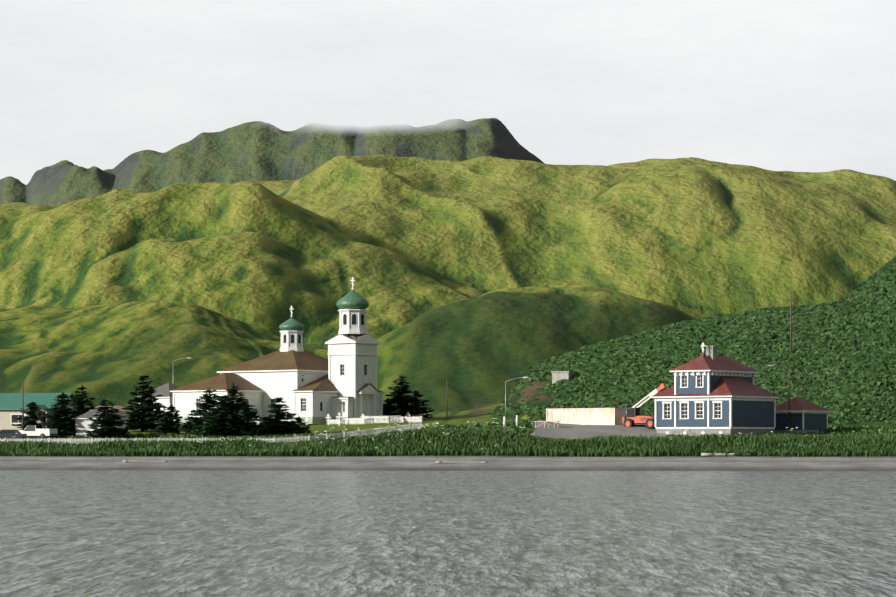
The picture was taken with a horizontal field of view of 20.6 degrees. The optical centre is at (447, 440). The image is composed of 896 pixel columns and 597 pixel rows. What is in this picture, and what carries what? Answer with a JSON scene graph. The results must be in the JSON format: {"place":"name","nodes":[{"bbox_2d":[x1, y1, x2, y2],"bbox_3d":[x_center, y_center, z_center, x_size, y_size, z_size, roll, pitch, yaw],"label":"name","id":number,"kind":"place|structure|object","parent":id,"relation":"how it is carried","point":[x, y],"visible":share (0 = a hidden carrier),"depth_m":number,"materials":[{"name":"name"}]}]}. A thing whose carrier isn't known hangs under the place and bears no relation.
{"place":"outdoors","nodes":[
{"label":"outdoors","id":0,"kind":"place"},
{"bbox_2d":[96,405,130,422],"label":"pink roof house","id":1,"kind":"structure","parent":0,"point":[122,412],"depth_m":375.35,"materials":[{"name":"beige"}]},
{"bbox_2d":[274,105,452,129],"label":"cloud","id":2,"kind":"structure","parent":0,"point":[341,117],"depth_m":1422.05,"materials":[{"name":"white"}]},
{"bbox_2d":[0,118,895,470],"bbox_3d":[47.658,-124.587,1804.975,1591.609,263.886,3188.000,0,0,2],"label":"ground","id":3,"kind":"structure","parent":0,"point":[482,262],"depth_m":816.31,"materials":[{"name":"green plant"}]},
{"bbox_2d":[0,430,26,438],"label":"dark car","id":4,"kind":"object","parent":3,"relation":"on","point":[7,433],"visible":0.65,"depth_m":318.84,"materials":[{"name":"black metal"}]},
{"bbox_2d":[22,381,23,429],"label":"utility pole","id":5,"kind":"object","parent":3,"relation":"on","point":[22,407],"visible":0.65,"depth_m":331.64,"materials":[{"name":"brown wood"}]},
{"bbox_2d":[12,401,44,429],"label":"spruce","id":6,"kind":"object","parent":3,"relation":"on","point":[33,418],"visible":0.54,"depth_m":346.31,"materials":[{"name":"green plant"}]},
{"bbox_2d":[19,425,57,437],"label":"pickup truck","id":7,"kind":"object","parent":3,"relation":"on","point":[34,430],"visible":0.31,"depth_m":323.69,"materials":[{"name":"white paint"}]},
{"bbox_2d":[0,393,79,429],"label":"green roof house","id":8,"kind":"structure","parent":3,"relation":"on","point":[10,406],"depth_m":350.98,"materials":[{"name":"beige"}]},
{"bbox_2d":[39,392,76,436],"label":"spruce","id":9,"kind":"object","parent":3,"relation":"on","point":[60,422],"visible":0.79,"depth_m":326.99,"materials":[{"name":"green plant"}]},
{"bbox_2d":[68,385,97,433],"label":"spruce","id":10,"kind":"object","parent":3,"relation":"on","point":[80,400],"visible":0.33,"depth_m":330.92,"materials":[{"name":"green plant"}]},
{"bbox_2d":[72,409,128,436],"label":"white shed","id":11,"kind":"structure","parent":3,"relation":"on","point":[82,421],"depth_m":326.62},
{"bbox_2d":[85,396,132,438],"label":"spruce","id":12,"kind":"object","parent":3,"relation":"on","point":[104,420],"visible":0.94,"depth_m":322.79,"materials":[{"name":"green plant"}]},
{"bbox_2d":[120,373,166,431],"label":"spruce","id":13,"kind":"object","parent":3,"relation":"on","point":[147,410],"visible":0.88,"depth_m":345.33,"materials":[{"name":"green plant"}]},
{"bbox_2d":[123,460,167,462],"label":"driftwood","id":14,"kind":"object","parent":3,"relation":"on","point":[130,461],"visible":0.83,"depth_m":282.17,"materials":[{"name":"beige wood"}]},
{"bbox_2d":[136,383,179,414],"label":"house","id":15,"kind":"structure","parent":3,"relation":"on","point":[166,398],"depth_m":395.82,"materials":[{"name":"white"}]},
{"bbox_2d":[155,404,187,434],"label":"spruce","id":16,"kind":"object","parent":3,"relation":"on","point":[170,424],"visible":0.98,"depth_m":338.50,"materials":[{"name":"green plant"}]},
{"bbox_2d":[179,412,197,432],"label":"spruce","id":17,"kind":"object","parent":3,"relation":"on","point":[189,427],"visible":0.46,"depth_m":342.47,"materials":[{"name":"green plant"}]},
{"bbox_2d":[187,387,217,433],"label":"spruce","id":18,"kind":"object","parent":3,"relation":"on","point":[207,398],"visible":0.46,"depth_m":334.66,"materials":[{"name":"green plant"}]},
{"bbox_2d":[0,423,421,444],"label":"picket fence","id":19,"kind":"object","parent":3,"relation":"on","point":[350,433],"depth_m":302.21,"materials":[{"name":"white paint"}]},
{"bbox_2d":[194,405,237,437],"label":"spruce","id":20,"kind":"object","parent":3,"relation":"on","point":[217,426],"visible":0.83,"depth_m":326.31,"materials":[{"name":"green plant"}]},
{"bbox_2d":[198,382,253,431],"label":"spruce","id":21,"kind":"object","parent":3,"relation":"on","point":[232,407],"visible":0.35,"depth_m":330.15,"materials":[{"name":"green plant"}]},
{"bbox_2d":[230,400,272,436],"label":"spruce","id":22,"kind":"object","parent":3,"relation":"on","point":[246,427],"visible":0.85,"depth_m":327.07,"materials":[{"name":"green plant"}]},
{"bbox_2d":[170,277,384,423],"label":"cathedral","id":23,"kind":"structure","parent":3,"relation":"on","point":[311,387],"depth_m":371.83,"materials":[{"name":"white"}]},
{"bbox_2d":[261,397,299,434],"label":"spruce","id":24,"kind":"object","parent":3,"relation":"on","point":[278,425],"visible":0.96,"depth_m":331.06,"materials":[{"name":"green plant"}]},
{"bbox_2d":[291,417,310,434],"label":"spruce","id":25,"kind":"object","parent":3,"relation":"on","point":[299,421],"visible":0.54,"depth_m":333.31,"materials":[{"name":"green plant"}]},
{"bbox_2d":[326,418,344,423],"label":"grave fence","id":26,"kind":"object","parent":3,"relation":"on","point":[333,421],"visible":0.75,"depth_m":368.01,"materials":[{"name":"white paint"}]},
{"bbox_2d":[345,417,373,423],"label":"grave fence","id":27,"kind":"object","parent":3,"relation":"on","point":[357,421],"visible":1,"depth_m":365.46,"materials":[{"name":"white paint"}]},
{"bbox_2d":[359,415,400,422],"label":"yard fence","id":28,"kind":"object","parent":3,"relation":"on","point":[397,420],"depth_m":368.13,"materials":[{"name":"white paint"}]},
{"bbox_2d":[383,399,400,419],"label":"spruce","id":29,"kind":"object","parent":3,"relation":"on","point":[387,407],"visible":0.54,"depth_m":383.58,"materials":[{"name":"green plant"}]},
{"bbox_2d":[383,375,419,417],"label":"spruce","id":30,"kind":"object","parent":3,"relation":"on","point":[401,398],"visible":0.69,"depth_m":391.40,"materials":[{"name":"green plant"}]},
{"bbox_2d":[391,416,421,421],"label":"yard fence","id":31,"kind":"object","parent":3,"relation":"on","point":[412,420],"visible":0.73,"depth_m":368.82,"materials":[{"name":"white paint"}]},
{"bbox_2d":[411,389,435,417],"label":"spruce","id":32,"kind":"object","parent":3,"relation":"on","point":[419,403],"visible":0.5,"depth_m":395.60,"materials":[{"name":"green plant"}]},
{"bbox_2d":[13,418,878,448],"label":"cow parsnip flowers","id":33,"kind":"object","parent":3,"relation":"on","point":[400,430],"visible":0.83,"depth_m":301.16,"materials":[{"name":"white plant"}]},
{"bbox_2d":[0,427,895,456],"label":"beach rye grass","id":34,"kind":"structure","parent":3,"relation":"on","point":[430,441],"depth_m":293.11,"materials":[{"name":"green plant"}]},
{"bbox_2d":[1,416,895,442],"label":"terrace grass","id":35,"kind":"structure","parent":3,"relation":"on","point":[530,428],"depth_m":318.58,"materials":[{"name":"green plant"}]},
{"bbox_2d":[436,461,487,463],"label":"driftwood","id":36,"kind":"object","parent":3,"relation":"on","point":[439,462],"visible":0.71,"depth_m":278.02,"materials":[{"name":"beige wood"}]},
{"bbox_2d":[505,377,528,425],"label":"street lamp","id":37,"kind":"object","parent":3,"relation":"on","point":[505,393],"visible":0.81,"depth_m":317.41,"materials":[{"name":"metal"}]},
{"bbox_2d":[551,371,576,383],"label":"concrete bunker","id":38,"kind":"object","parent":3,"relation":"on","point":[557,375],"visible":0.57,"depth_m":350.47},
{"bbox_2d":[546,408,626,424],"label":"container","id":39,"kind":"object","parent":3,"relation":"on","point":[596,416],"visible":0.6,"depth_m":316.08,"materials":[{"name":"metal"}]},
{"bbox_2d":[531,422,672,439],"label":"gravel lot","id":40,"kind":"structure","parent":3,"relation":"on","point":[572,431],"depth_m":306.82,"materials":[{"name":"grey gravel"}]},
{"bbox_2d":[534,421,559,427],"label":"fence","id":41,"kind":"object","parent":40,"relation":"on","point":[547,423],"visible":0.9,"depth_m":310.08,"materials":[{"name":"white wood"}]},
{"bbox_2d":[622,383,665,428],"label":"telehandler","id":42,"kind":"object","parent":3,"relation":"on","point":[632,418],"visible":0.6,"depth_m":309.60,"materials":[{"name":"orange paint"}]},
{"bbox_2d":[494,256,895,424],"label":"bluff thicket","id":43,"kind":"object","parent":3,"relation":"on","point":[629,370],"visible":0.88,"depth_m":349.93,"materials":[{"name":"green plant"}]},
{"bbox_2d":[651,343,778,436],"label":"house","id":44,"kind":"structure","parent":3,"relation":"on","point":[710,392],"depth_m":302.23,"materials":[{"name":"blue wood"}]},
{"bbox_2d":[701,453,777,455],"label":"driftwood","id":45,"kind":"object","parent":3,"relation":"on","point":[716,454],"visible":0.29,"depth_m":287.16,"materials":[{"name":"beige wood"}]},
{"bbox_2d":[769,365,790,432],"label":"pole lamp","id":46,"kind":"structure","parent":3,"relation":"on","point":[789,430],"depth_m":309.17,"materials":[{"name":"grey metal"}]},
{"bbox_2d":[785,296,796,353],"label":"utility pole","id":47,"kind":"object","parent":3,"relation":"on","point":[790,300],"depth_m":350.01,"materials":[{"name":"brown wood"}]},
{"bbox_2d":[774,397,830,433],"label":"blue shed","id":48,"kind":"structure","parent":3,"relation":"on","point":[806,416],"depth_m":310.06,"materials":[{"name":"blue wood"}]},
{"bbox_2d":[0,470,895,596],"bbox_3d":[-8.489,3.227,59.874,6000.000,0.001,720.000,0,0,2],"label":"water","id":49,"kind":"structure","parent":0,"point":[172,533],"depth_m":85.86,"materials":[{"name":"grey liquid"}]},
{"bbox_2d":[0,0,895,184],"label":"sky","id":50,"kind":"structure","parent":0,"point":[773,85],"materials":[{"name":"white"}]}
]}

